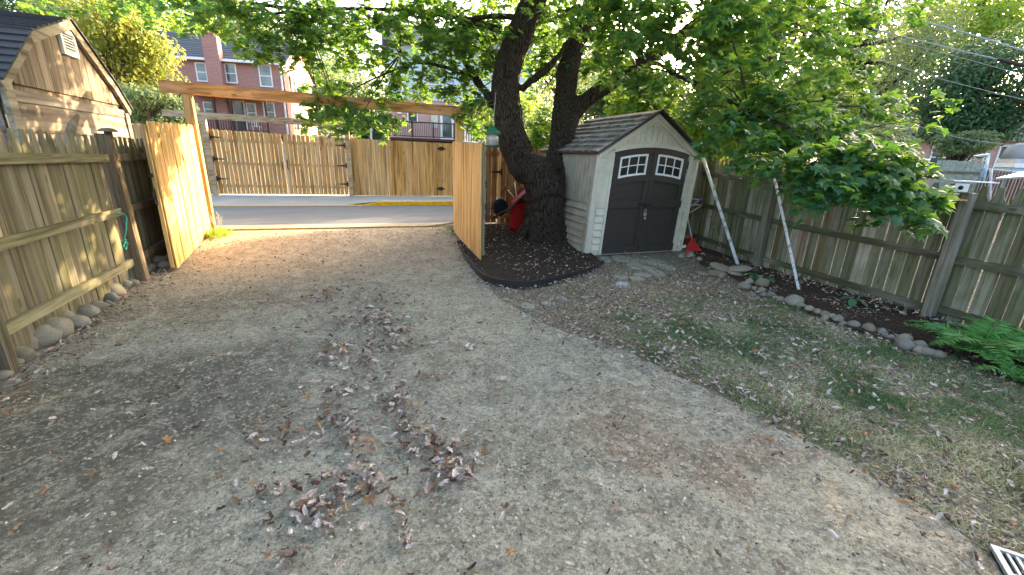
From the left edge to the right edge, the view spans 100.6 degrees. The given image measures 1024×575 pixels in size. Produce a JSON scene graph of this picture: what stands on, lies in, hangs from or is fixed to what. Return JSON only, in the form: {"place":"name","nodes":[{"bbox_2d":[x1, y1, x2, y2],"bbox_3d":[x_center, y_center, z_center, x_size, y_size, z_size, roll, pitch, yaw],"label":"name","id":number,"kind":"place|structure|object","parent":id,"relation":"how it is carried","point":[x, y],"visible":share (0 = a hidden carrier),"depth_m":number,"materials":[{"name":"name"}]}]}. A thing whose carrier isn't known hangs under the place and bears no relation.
{"place":"outdoors","nodes":[
{"label":"outdoors","id":0,"kind":"place"},
{"bbox_2d":[216,222,452,228],"bbox_3d":[-3.688,-1.302,9.022,5.250,0.030,0.420,-4,18,-17],"label":"driveway apron","id":1,"kind":"object","parent":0,"point":[321,225],"visible":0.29,"depth_m":8.97,"materials":[{"name":"concrete"}]},
{"bbox_2d":[210,194,505,204],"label":"sidewalk","id":2,"kind":"structure","parent":0,"point":[282,199],"depth_m":12.84,"materials":[{"name":"concrete"}]},
{"bbox_2d":[5,115,212,193],"bbox_3d":[-15.637,-3.558,10.696,13.906,2.270,0.042,-3,18,-15],"label":"board fence","id":3,"kind":"object","parent":2,"relation":"on","point":[136,129],"visible":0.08,"depth_m":12.00,"materials":[{"name":"brown wood"}]},
{"bbox_2d":[161,109,353,195],"bbox_3d":[-7.343,-3.937,12.865,5.056,2.405,0.140,-3,18,-15],"label":"overhead gate frame","id":4,"kind":"object","parent":2,"relation":"on","point":[203,117],"visible":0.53,"depth_m":12.45,"materials":[{"name":"beige wood"}]},
{"bbox_2d":[209,129,287,193],"bbox_3d":[-7.909,-3.761,12.813,1.903,1.841,0.127,-3,18,-15],"label":"gate leaf","id":5,"kind":"object","parent":4,"relation":"attached to","point":[232,163],"visible":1,"depth_m":12.82,"materials":[{"name":"brown wood"}]},
{"bbox_2d":[283,134,348,193],"bbox_3d":[-6.100,-3.823,13.307,1.765,1.777,0.127,-3,18,-15],"label":"gate leaf","id":6,"kind":"object","parent":4,"relation":"attached to","point":[323,163],"visible":0.93,"depth_m":13.31,"materials":[{"name":"brown wood"}]},
{"bbox_2d":[350,137,813,197],"bbox_3d":[5.563,-4.396,16.450,22.143,1.790,0.043,-3,18,-15],"label":"board fence","id":7,"kind":"object","parent":2,"relation":"on","point":[437,158],"visible":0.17,"depth_m":14.01,"materials":[{"name":"brown wood"}]},
{"bbox_2d":[0,227,1002,574],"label":"driveway","id":8,"kind":"structure","parent":0,"point":[616,391],"depth_m":2.53,"materials":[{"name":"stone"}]},
{"bbox_2d":[0,370,13,380],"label":"river stone","id":9,"kind":"object","parent":8,"relation":"on","point":[5,374],"visible":0.98,"depth_m":3.13,"materials":[{"name":"stone"}]},
{"bbox_2d":[14,346,35,363],"bbox_3d":[-3.924,0.542,3.376,0.191,0.154,0.190,10,19,24],"label":"river stone","id":10,"kind":"object","parent":8,"relation":"on","point":[26,354],"visible":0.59,"depth_m":3.36,"materials":[{"name":"grey stone"}]},
{"bbox_2d":[33,324,62,346],"bbox_3d":[-4.071,0.429,3.665,0.227,0.211,0.283,14,30,42],"label":"river stone","id":11,"kind":"object","parent":8,"relation":"on","point":[46,335],"visible":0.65,"depth_m":3.64,"materials":[{"name":"grey stone"}]},
{"bbox_2d":[44,317,73,338],"bbox_3d":[-4.119,0.372,3.804,0.306,0.208,0.258,-5,27,-8],"label":"river stone","id":12,"kind":"object","parent":8,"relation":"on","point":[65,326],"visible":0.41,"depth_m":3.79,"materials":[{"name":"grey stone"}]},
{"bbox_2d":[68,315,91,328],"bbox_3d":[-4.144,0.328,4.054,0.197,0.134,0.166,-10,17,-26],"label":"river stone","id":13,"kind":"object","parent":8,"relation":"on","point":[79,321],"visible":0.7,"depth_m":4.02,"materials":[{"name":"grey stone"}]},
{"bbox_2d":[78,304,99,318],"bbox_3d":[-4.287,0.245,4.292,0.221,0.164,0.177,4,7,8],"label":"river stone","id":14,"kind":"object","parent":8,"relation":"on","point":[90,311],"visible":0.67,"depth_m":4.25,"materials":[{"name":"grey stone"}]},
{"bbox_2d":[90,301,108,310],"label":"river stone","id":15,"kind":"object","parent":8,"relation":"on","point":[101,306],"visible":0.69,"depth_m":4.46,"materials":[{"name":"stone"}]},
{"bbox_2d":[109,283,126,295],"bbox_3d":[-4.611,0.036,4.914,0.186,0.173,0.232,5,4,42],"label":"river stone","id":16,"kind":"object","parent":8,"relation":"on","point":[117,289],"visible":0.54,"depth_m":4.89,"materials":[{"name":"beige stone"}]},
{"bbox_2d":[231,275,527,568],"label":"fallen leaves","id":17,"kind":"object","parent":8,"relation":"on","point":[317,522],"visible":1,"depth_m":2.53,"materials":[{"name":"brown plant"}]},
{"bbox_2d":[0,227,976,574],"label":"scattered leaves","id":18,"kind":"object","parent":8,"relation":"on","point":[506,505],"visible":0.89,"depth_m":2.97,"materials":[{"name":"brown plant"}]},
{"bbox_2d":[83,349,1009,556],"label":"leaves","id":19,"kind":"object","parent":8,"relation":"on","point":[483,452],"visible":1,"depth_m":2.50,"materials":[{"name":"brown plant"}]},
{"bbox_2d":[5,0,1022,160],"label":"sky","id":20,"kind":"structure","parent":0,"point":[347,3],"materials":[{"name":"white"}]},
{"bbox_2d":[121,140,1023,558],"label":"ground","id":21,"kind":"structure","parent":0,"point":[977,494],"depth_m":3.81,"materials":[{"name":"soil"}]},
{"bbox_2d":[0,10,134,240],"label":"gambrel shed","id":22,"kind":"structure","parent":21,"relation":"on","point":[56,74],"depth_m":5.75,"materials":[{"name":"brown wood"}]},
{"bbox_2d":[65,114,79,140],"bbox_3d":[-5.226,-1.807,5.088,0.099,0.522,0.391,-5,19,-22],"label":"driftwood stake","id":23,"kind":"object","parent":21,"relation":"on","point":[72,124],"visible":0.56,"depth_m":5.03,"materials":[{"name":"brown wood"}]},
{"bbox_2d":[0,127,167,375],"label":"picket fence","id":24,"kind":"object","parent":21,"relation":"on","point":[61,250],"visible":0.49,"depth_m":4.13,"materials":[{"name":"brown wood"}]},
{"bbox_2d":[115,212,127,250],"bbox_3d":[-4.513,-0.657,4.928,0.067,0.428,0.311,-7,19,-27],"label":"rope","id":25,"kind":"object","parent":24,"relation":"attached to","point":[125,243],"visible":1,"depth_m":4.94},
{"bbox_2d":[0,0,170,27],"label":"tall tree","id":26,"kind":"object","parent":21,"relation":"on","point":[3,4],"visible":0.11,"depth_m":25.17,"materials":[{"name":"green plant"}]},
{"bbox_2d":[14,0,188,108],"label":"feathery tree","id":27,"kind":"object","parent":21,"relation":"on","point":[131,48],"visible":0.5,"depth_m":14.64,"materials":[{"name":"green plant"}]},
{"bbox_2d":[70,0,212,32],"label":"tall tree","id":28,"kind":"object","parent":21,"relation":"on","point":[173,26],"visible":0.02,"depth_m":38.90,"materials":[{"name":"green plant"}]},
{"bbox_2d":[118,82,200,126],"bbox_3d":[-11.527,-4.634,13.823,2.759,3.748,1.732,1,17,-3],"label":"leafy bush","id":29,"kind":"object","parent":21,"relation":"on","point":[155,101],"visible":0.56,"depth_m":13.36,"materials":[{"name":"green plant"}]},
{"bbox_2d":[88,28,317,141],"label":"brick house","id":30,"kind":"structure","parent":21,"relation":"on","point":[211,58],"depth_m":26.63,"materials":[{"name":"brick"}]},
{"bbox_2d":[194,62,207,81],"bbox_3d":[-19.009,-13.192,26.048,0.650,1.070,0.070,-1,18,-10],"label":"window","id":31,"kind":"structure","parent":30,"relation":"in","point":[200,67],"depth_m":26.05,"materials":[{"name":"white glass"}]},
{"bbox_2d":[224,63,238,83],"bbox_3d":[-17.410,-13.261,26.336,0.700,1.120,0.070,-1,18,-10],"label":"window","id":32,"kind":"structure","parent":30,"relation":"in","point":[230,69],"depth_m":26.35,"materials":[{"name":"white glass"}]},
{"bbox_2d":[232,100,247,132],"bbox_3d":[-17.322,-10.851,27.120,0.720,1.970,0.070,-1,18,-10],"label":"door","id":33,"kind":"structure","parent":30,"relation":"in","point":[238,106],"depth_m":27.02,"materials":[{"name":"white paint"}]},
{"bbox_2d":[245,103,256,122],"bbox_3d":[-16.625,-11.154,27.158,0.600,1.170,0.070,-1,18,-10],"label":"window","id":34,"kind":"structure","parent":30,"relation":"in","point":[250,107],"depth_m":27.11,"materials":[{"name":"glass"}]},
{"bbox_2d":[258,65,273,87],"bbox_3d":[-15.475,-13.281,26.704,0.780,1.270,0.070,-1,18,-10],"label":"window","id":35,"kind":"structure","parent":30,"relation":"in","point":[265,72],"depth_m":26.72,"materials":[{"name":"white glass"}]},
{"bbox_2d":[262,102,275,116],"bbox_3d":[-15.589,-11.276,27.320,0.720,1.170,0.070,-1,18,-10],"label":"window","id":36,"kind":"structure","parent":30,"relation":"in","point":[270,105],"depth_m":27.29,"materials":[{"name":"white glass"}]},
{"bbox_2d":[204,214,239,238],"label":"weed tuft","id":37,"kind":"object","parent":21,"relation":"on","point":[219,232],"visible":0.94,"depth_m":7.63,"materials":[{"name":"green plant"}]},
{"bbox_2d":[164,0,305,44],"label":"tall tree","id":38,"kind":"object","parent":21,"relation":"on","point":[241,28],"visible":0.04,"depth_m":52.31,"materials":[{"name":"green plant"}]},
{"bbox_2d":[158,80,468,229],"bbox_3d":[-3.479,-2.436,8.415,5.356,2.627,0.170,-4,18,-17],"label":"overhead gate frame","id":39,"kind":"object","parent":21,"relation":"on","point":[189,89],"visible":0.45,"depth_m":7.73,"materials":[{"name":"brown wood"}]},
{"bbox_2d":[140,121,210,268],"bbox_3d":[-5.158,-1.542,6.657,0.095,1.995,2.467,-6,19,-23],"label":"gate leaf","id":40,"kind":"object","parent":39,"relation":"attached to","point":[178,192],"visible":0.95,"depth_m":6.28,"materials":[{"name":"brown wood"}]},
{"bbox_2d":[453,141,486,259],"bbox_3d":[-0.815,-1.665,7.674,0.092,1.878,2.199,-4,18,-19],"label":"gate leaf","id":41,"kind":"object","parent":39,"relation":"attached to","point":[469,187],"visible":0.99,"depth_m":7.33,"materials":[{"name":"brown wood"}]},
{"bbox_2d":[273,31,363,138],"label":"background tree","id":42,"kind":"object","parent":21,"relation":"on","point":[331,76],"visible":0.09,"depth_m":44.15,"materials":[{"name":"green plant"}]},
{"bbox_2d":[316,24,375,136],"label":"tall tree","id":43,"kind":"object","parent":21,"relation":"on","point":[355,74],"visible":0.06,"depth_m":51.78,"materials":[{"name":"green plant"}]},
{"bbox_2d":[338,95,389,143],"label":"dark bush","id":44,"kind":"object","parent":21,"relation":"on","point":[377,135],"visible":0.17,"depth_m":41.14,"materials":[{"name":"green plant"}]},
{"bbox_2d":[340,69,387,137],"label":"background tree","id":45,"kind":"object","parent":21,"relation":"on","point":[366,86],"visible":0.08,"depth_m":51.37,"materials":[{"name":"green plant"}]},
{"bbox_2d":[381,24,537,147],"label":"building","id":46,"kind":"structure","parent":21,"relation":"on","point":[434,129],"depth_m":28.46,"materials":[{"name":"pink brick"}]},
{"bbox_2d":[440,115,453,139],"bbox_3d":[-4.459,-11.185,29.202,0.950,2.200,0.072,-3,18,-16],"label":"door","id":47,"kind":"structure","parent":46,"relation":"in","point":[443,119],"depth_m":29.21,"materials":[{"name":"white paint"}]},
{"bbox_2d":[17,0,962,246],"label":"maple tree","id":48,"kind":"object","parent":21,"relation":"on","point":[836,146],"visible":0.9,"depth_m":6.94,"materials":[{"name":"green plant"}]},
{"bbox_2d":[485,93,500,146],"bbox_3d":[-0.348,-3.025,7.650,0.283,0.951,0.497,0,17,-7],"label":"bird feeder","id":49,"kind":"object","parent":48,"relation":"hanging from","point":[493,133],"visible":0.99,"depth_m":7.56,"materials":[{"name":"green metal"}]},
{"bbox_2d":[480,83,541,144],"bbox_3d":[0.004,-6.199,18.285,3.131,4.762,2.533,-5,19,-22],"label":"leafy bush","id":50,"kind":"object","parent":21,"relation":"on","point":[524,106],"visible":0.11,"depth_m":17.47,"materials":[{"name":"green plant"}]},
{"bbox_2d":[478,102,546,175],"bbox_3d":[0.293,-4.971,15.813,3.661,3.571,2.317,-5,19,-22],"label":"leafy bush","id":51,"kind":"object","parent":21,"relation":"on","point":[525,119],"visible":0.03,"depth_m":15.29,"materials":[{"name":"green plant"}]},
{"bbox_2d":[482,144,543,222],"bbox_3d":[0.901,-2.472,10.450,4.464,1.860,0.142,-7,19,-26],"label":"board fence section","id":52,"kind":"object","parent":21,"relation":"on","point":[506,180],"visible":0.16,"depth_m":9.86,"materials":[{"name":"brown wood"}]},
{"bbox_2d":[452,223,599,280],"bbox_3d":[0.283,-0.829,8.011,2.558,0.223,4.770,-2,18,-13],"label":"mulch bed","id":53,"kind":"object","parent":21,"relation":"on","point":[492,267],"visible":0.53,"depth_m":7.15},
{"bbox_2d":[492,182,524,232],"bbox_3d":[0.148,-1.590,8.966,1.373,1.203,0.721,-28,34,-58],"label":"wheelbarrow","id":54,"kind":"object","parent":53,"relation":"on","point":[516,208],"visible":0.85,"depth_m":8.77,"materials":[{"name":"red metal"}]},
{"bbox_2d":[484,223,674,285],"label":"bed leaves","id":55,"kind":"object","parent":53,"relation":"on","point":[562,259],"visible":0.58,"depth_m":6.95,"materials":[{"name":"brown plant"}]},
{"bbox_2d":[458,244,603,288],"bbox_3d":[-0.399,-0.500,7.104,3.344,0.105,2.194,12,20,30],"label":"bed edging","id":56,"kind":"object","parent":21,"relation":"on","point":[512,283],"visible":0.85,"depth_m":5.87,"materials":[{"name":"black plastic"}]},
{"bbox_2d":[528,93,551,153],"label":"leafy bush","id":57,"kind":"object","parent":21,"relation":"on","point":[538,142],"visible":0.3,"depth_m":12.28,"materials":[{"name":"green plant"}]},
{"bbox_2d":[533,51,599,124],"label":"background tree","id":58,"kind":"object","parent":21,"relation":"on","point":[585,117],"visible":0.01,"depth_m":48.15,"materials":[{"name":"green plant"}]},
{"bbox_2d":[532,4,608,111],"bbox_3d":[4.238,-15.652,34.676,9.310,13.362,9.397,6,18,13],"label":"tall tree","id":59,"kind":"object","parent":21,"relation":"on","point":[542,86],"visible":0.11,"depth_m":33.52,"materials":[{"name":"green plant"}]},
{"bbox_2d":[577,70,628,119],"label":"leafy bush","id":60,"kind":"object","parent":21,"relation":"on","point":[596,109],"visible":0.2,"depth_m":14.33,"materials":[{"name":"green plant"}]},
{"bbox_2d":[212,201,1008,205],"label":"kerb","id":61,"kind":"structure","parent":21,"relation":"on","point":[415,203],"depth_m":12.61,"materials":[{"name":"yellow paint"}]},
{"bbox_2d":[539,109,708,254],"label":"storage shed","id":62,"kind":"structure","parent":21,"relation":"on","point":[623,172],"depth_m":7.64,"materials":[{"name":"beige plastic"}]},
{"bbox_2d":[601,148,653,253],"bbox_3d":[2.040,-1.532,7.591,0.876,1.856,0.069,-4,18,-19],"label":"door","id":63,"kind":"structure","parent":62,"relation":"in","point":[632,167],"depth_m":7.58,"materials":[{"name":"brown plastic"}]},
{"bbox_2d":[637,148,688,251],"bbox_3d":[2.780,-1.586,7.843,0.875,1.856,0.069,-4,18,-19],"label":"door","id":64,"kind":"structure","parent":62,"relation":"in","point":[668,168],"depth_m":7.83,"materials":[{"name":"brown plastic"}]},
{"bbox_2d":[603,66,689,116],"bbox_3d":[3.900,-4.337,12.911,2.596,4.662,2.225,-5,19,-22],"label":"leafy bush","id":65,"kind":"object","parent":21,"relation":"on","point":[633,105],"visible":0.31,"depth_m":12.12,"materials":[{"name":"green plant"}]},
{"bbox_2d":[646,269,665,277],"bbox_3d":[2.249,-0.212,6.643,0.244,0.062,0.468,1,17,-3],"label":"flagstone","id":66,"kind":"object","parent":21,"relation":"on","point":[656,273],"visible":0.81,"depth_m":6.56,"materials":[{"name":"stone"}]},
{"bbox_2d":[668,39,769,166],"bbox_3d":[5.280,-3.880,10.950,2.819,5.059,2.019,-5,19,-22],"label":"leafy bush","id":67,"kind":"object","parent":21,"relation":"on","point":[696,134],"visible":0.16,"depth_m":10.53,"materials":[{"name":"green plant"}]},
{"bbox_2d":[435,226,1023,573],"bbox_3d":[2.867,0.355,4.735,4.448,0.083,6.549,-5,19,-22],"label":"lawn leaves","id":68,"kind":"object","parent":21,"relation":"on","point":[946,454],"visible":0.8,"depth_m":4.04,"materials":[{"name":"brown plant"}]},
{"bbox_2d":[754,277,769,286],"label":"river stone","id":69,"kind":"object","parent":21,"relation":"on","point":[763,282],"visible":0.8,"depth_m":6.05,"materials":[{"name":"stone"}]},
{"bbox_2d":[675,0,882,169],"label":"tall tree","id":70,"kind":"object","parent":21,"relation":"on","point":[791,38],"visible":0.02,"depth_m":14.79,"materials":[{"name":"green plant"}]},
{"bbox_2d":[739,60,823,168],"bbox_3d":[7.149,-3.748,11.645,2.158,4.526,2.240,7,18,16],"label":"leafy bush","id":71,"kind":"object","parent":21,"relation":"on","point":[804,92],"visible":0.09,"depth_m":10.84,"materials":[{"name":"green plant"}]},
{"bbox_2d":[783,294,804,306],"bbox_3d":[3.543,0.173,5.344,0.216,0.172,0.174,-3,9,17],"label":"river stone","id":72,"kind":"object","parent":21,"relation":"on","point":[792,300],"visible":0.84,"depth_m":5.30,"materials":[{"name":"grey stone"}]},
{"bbox_2d":[779,58,860,160],"bbox_3d":[8.491,-4.008,12.323,2.237,4.680,2.140,13,20,32],"label":"leafy bush","id":73,"kind":"object","parent":21,"relation":"on","point":[833,94],"visible":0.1,"depth_m":11.44,"materials":[{"name":"green plant"}]},
{"bbox_2d":[685,159,1023,335],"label":"mossy fence","id":74,"kind":"object","parent":21,"relation":"on","point":[753,218],"visible":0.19,"depth_m":5.50,"materials":[{"name":"grey wood"}]},
{"bbox_2d":[945,179,999,200],"bbox_3d":[4.913,-1.040,4.569,0.390,0.213,0.161,7,18,15],"label":"bird box","id":75,"kind":"object","parent":74,"relation":"on","point":[963,188],"visible":0.95,"depth_m":4.54,"materials":[{"name":"grey wood"}]},
{"bbox_2d":[693,246,1023,383],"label":"planting bed","id":76,"kind":"object","parent":21,"relation":"on","point":[810,292],"visible":0.62,"depth_m":5.20,"materials":[{"name":"brown soil"}]},
{"bbox_2d":[686,219,701,252],"bbox_3d":[3.489,-1.060,8.326,0.372,0.713,0.479,-5,19,-22],"label":"leaf rake","id":77,"kind":"object","parent":76,"relation":"on","point":[692,245],"visible":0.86,"depth_m":8.27,"materials":[{"name":"plastic"}]},
{"bbox_2d":[709,262,728,271],"bbox_3d":[3.340,-0.324,6.823,0.342,0.084,0.289,6,28,-8],"label":"stone slab","id":78,"kind":"object","parent":76,"relation":"on","point":[718,266],"depth_m":6.76,"materials":[{"name":"stone"}]},
{"bbox_2d":[701,157,738,263],"bbox_3d":[3.737,-1.479,7.687,0.056,1.877,1.452,-3,18,-14],"label":"leaning pipe","id":79,"kind":"object","parent":76,"relation":"on","point":[721,213],"visible":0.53,"depth_m":7.62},
{"bbox_2d":[729,265,752,272],"bbox_3d":[3.617,-0.302,6.759,0.355,0.097,0.289,-1,18,-9],"label":"stone slab","id":80,"kind":"object","parent":76,"relation":"on","point":[741,268],"depth_m":6.67,"materials":[{"name":"stone"}]},
{"bbox_2d":[771,160,799,289],"bbox_3d":[4.090,-1.002,6.398,0.039,1.748,1.565,3,17,4],"label":"leaning pipe","id":81,"kind":"object","parent":76,"relation":"on","point":[788,243],"visible":0.68,"depth_m":6.26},
{"bbox_2d":[839,296,867,307],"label":"hosta","id":82,"kind":"object","parent":76,"relation":"on","point":[852,302],"visible":1,"depth_m":5.33,"materials":[{"name":"plant"}]},
{"bbox_2d":[902,325,1023,359],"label":"fern","id":83,"kind":"object","parent":76,"relation":"on","point":[957,344],"visible":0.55,"depth_m":4.06,"materials":[{"name":"green plant"}]},
{"bbox_2d":[903,314,1023,363],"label":"fern","id":84,"kind":"object","parent":76,"relation":"on","point":[980,343],"visible":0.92,"depth_m":3.99,"materials":[{"name":"green plant"}]},
{"bbox_2d":[945,317,1021,341],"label":"fern","id":85,"kind":"object","parent":76,"relation":"on","point":[964,329],"visible":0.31,"depth_m":4.37,"materials":[{"name":"green plant"}]},
{"bbox_2d":[963,324,1023,357],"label":"fern","id":86,"kind":"object","parent":76,"relation":"on","point":[979,332],"visible":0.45,"depth_m":4.10,"materials":[{"name":"green plant"}]},
{"bbox_2d":[974,337,1023,361],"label":"fern","id":87,"kind":"object","parent":76,"relation":"on","point":[1018,355],"visible":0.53,"depth_m":3.73,"materials":[{"name":"plant"}]},
{"bbox_2d":[810,118,919,231],"bbox_3d":[8.632,-2.667,10.791,2.371,3.026,2.482,13,21,33],"label":"leafy bush","id":88,"kind":"object","parent":21,"relation":"on","point":[904,137],"visible":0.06,"depth_m":10.09,"materials":[{"name":"green plant"}]},
{"bbox_2d":[782,0,979,129],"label":"tall tree","id":89,"kind":"object","parent":21,"relation":"on","point":[917,58],"visible":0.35,"depth_m":18.54,"materials":[{"name":"green plant"}]},
{"bbox_2d":[838,2,968,113],"bbox_3d":[32.699,-18.122,37.101,10.360,14.477,11.582,1,17,-4],"label":"background tree","id":90,"kind":"object","parent":21,"relation":"on","point":[900,70],"visible":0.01,"depth_m":34.53,"materials":[{"name":"green plant"}]},
{"bbox_2d":[894,339,915,351],"bbox_3d":[3.846,0.562,4.157,0.154,0.124,0.182,1,14,31],"label":"river stone","id":91,"kind":"object","parent":21,"relation":"on","point":[905,345],"visible":0.91,"depth_m":4.11,"materials":[{"name":"grey stone"}]},
{"bbox_2d":[921,347,934,357],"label":"river stone","id":92,"kind":"object","parent":21,"relation":"on","point":[928,351],"visible":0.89,"depth_m":4.01,"materials":[{"name":"stone"}]},
{"bbox_2d":[864,113,1023,200],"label":"neighbour house","id":93,"kind":"structure","parent":21,"relation":"on","point":[996,153],"depth_m":21.40,"materials":[{"name":"white brick"}]},
{"bbox_2d":[926,145,945,169],"bbox_3d":[22.164,-6.708,21.921,1.000,1.270,0.070,10,19,25],"label":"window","id":94,"kind":"structure","parent":93,"relation":"in","point":[932,158],"depth_m":22.05,"materials":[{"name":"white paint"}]},
{"bbox_2d":[992,145,1009,167],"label":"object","id":95,"kind":"structure","parent":93,"relation":"in","point":[1001,148],"depth_m":20.95,"materials":[{"name":"white paint"}]},
{"bbox_2d":[884,0,1023,104],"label":"tall tree","id":96,"kind":"object","parent":21,"relation":"on","point":[996,15],"visible":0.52,"depth_m":22.01,"materials":[{"name":"green plant"}]},
{"bbox_2d":[929,160,982,222],"bbox_3d":[10.861,-2.353,10.486,0.953,1.503,0.060,8,18,19],"label":"grey fence panel","id":97,"kind":"object","parent":21,"relation":"on","point":[968,170],"visible":0.32,"depth_m":10.35,"materials":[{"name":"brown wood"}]},
{"bbox_2d":[894,22,1023,160],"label":"dense tree","id":98,"kind":"object","parent":21,"relation":"on","point":[983,109],"visible":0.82,"depth_m":13.90,"materials":[{"name":"green plant"}]},
{"bbox_2d":[929,129,1003,160],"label":"bush","id":99,"kind":"object","parent":21,"relation":"on","point":[961,149],"visible":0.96,"depth_m":12.78,"materials":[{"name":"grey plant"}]},
{"bbox_2d":[973,153,990,182],"bbox_3d":[10.459,-2.679,9.528,0.283,0.636,0.711,16,23,39],"label":"blue ladder","id":100,"kind":"object","parent":21,"relation":"on","point":[984,169],"visible":0.9,"depth_m":9.55,"materials":[{"name":"metal"}]},
{"bbox_2d":[953,346,1023,382],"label":"fern","id":101,"kind":"object","parent":21,"relation":"on","point":[1011,372],"visible":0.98,"depth_m":3.57,"materials":[{"name":"green plant"}]},
{"bbox_2d":[974,168,1023,222],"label":"railing fence","id":102,"kind":"object","parent":21,"relation":"on","point":[990,172],"visible":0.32,"depth_m":9.53,"materials":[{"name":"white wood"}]},
{"bbox_2d":[989,544,1023,574],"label":"drain grate","id":103,"kind":"object","parent":21,"relation":"on","point":[1007,562],"visible":0.98,"depth_m":1.92,"materials":[{"name":"grey metal"}]},
{"bbox_2d":[993,143,1023,172],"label":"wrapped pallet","id":104,"kind":"object","parent":21,"relation":"on","point":[1011,158],"visible":0.93,"depth_m":10.90,"materials":[{"name":"plastic"}]},
{"bbox_2d":[995,171,1023,188],"bbox_3d":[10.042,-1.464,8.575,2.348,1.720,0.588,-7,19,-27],"label":"garden table","id":105,"kind":"object","parent":21,"relation":"on","point":[1017,175],"visible":0.23,"depth_m":8.28,"materials":[{"name":"white metal"}]},
{"bbox_2d":[213,205,1004,225],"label":"street","id":106,"kind":"structure","parent":0,"point":[261,215],"depth_m":10.47,"materials":[{"name":"grey asphalt"}]},
{"bbox_2d":[809,8,1023,67],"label":"overhead wire","id":107,"kind":"object","parent":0,"point":[1011,62],"visible":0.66,"depth_m":10.56,"materials":[{"name":"black metal"}]},
{"bbox_2d":[852,2,1023,50],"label":"overhead wire","id":108,"kind":"object","parent":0,"point":[967,33],"visible":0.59,"depth_m":10.69,"materials":[{"name":"grey metal"}]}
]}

